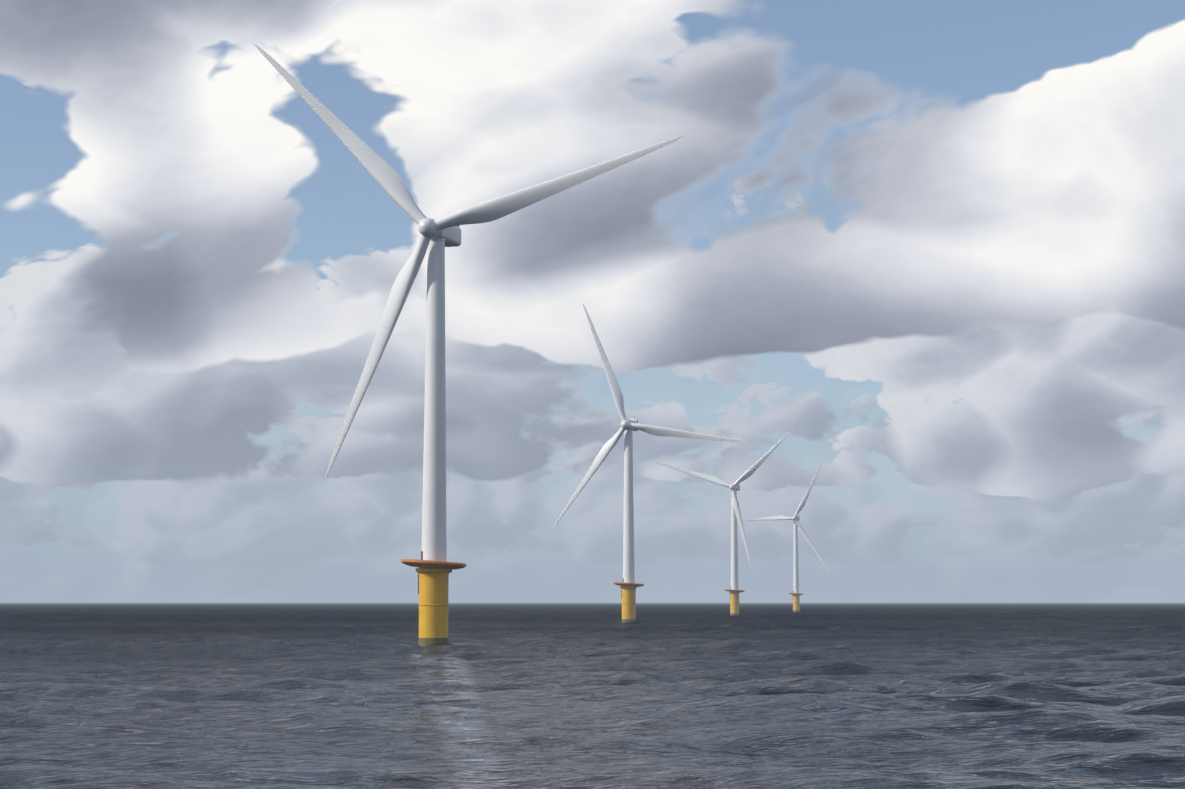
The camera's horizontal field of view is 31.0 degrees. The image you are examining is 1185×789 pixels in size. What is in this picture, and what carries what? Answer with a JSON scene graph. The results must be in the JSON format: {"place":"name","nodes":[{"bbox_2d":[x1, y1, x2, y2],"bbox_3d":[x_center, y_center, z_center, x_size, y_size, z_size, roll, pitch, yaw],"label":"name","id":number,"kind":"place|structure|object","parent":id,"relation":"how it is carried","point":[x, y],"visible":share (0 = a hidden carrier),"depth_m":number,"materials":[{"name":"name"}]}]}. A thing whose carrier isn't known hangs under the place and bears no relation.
{"place":"outdoors","nodes":[
{"label":"outdoors","id":0,"kind":"place"},
{"bbox_2d":[0,603,1184,788],"bbox_3d":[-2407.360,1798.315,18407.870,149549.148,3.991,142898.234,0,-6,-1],"label":"sea","id":1,"kind":"structure","parent":0,"point":[600,696],"depth_m":213.83,"materials":[{"name":"liquid"}]},
{"bbox_2d":[254,44,683,645],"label":"wind turbine","id":2,"kind":"object","parent":1,"relation":"in","point":[434,566],"visible":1,"depth_m":460.20,"materials":[{"name":"metal"}]},
{"bbox_2d":[553,304,752,622],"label":"wind turbine","id":3,"kind":"object","parent":1,"relation":"in","point":[628,585],"visible":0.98,"depth_m":971.33,"materials":[{"name":"metal"}]},
{"bbox_2d":[655,429,792,615],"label":"wind turbine","id":4,"kind":"object","parent":1,"relation":"in","point":[734,590],"visible":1,"depth_m":1495.37,"materials":[{"name":"metal"}]},
{"bbox_2d":[742,463,828,611],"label":"wind turbine","id":5,"kind":"object","parent":1,"relation":"on","point":[795,518],"visible":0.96,"depth_m":2047.96,"materials":[{"name":"metal"}]},
{"bbox_2d":[0,0,1184,602],"label":"sky","id":6,"kind":"structure","parent":0,"point":[938,246],"materials":[{"name":"white"}]}
]}

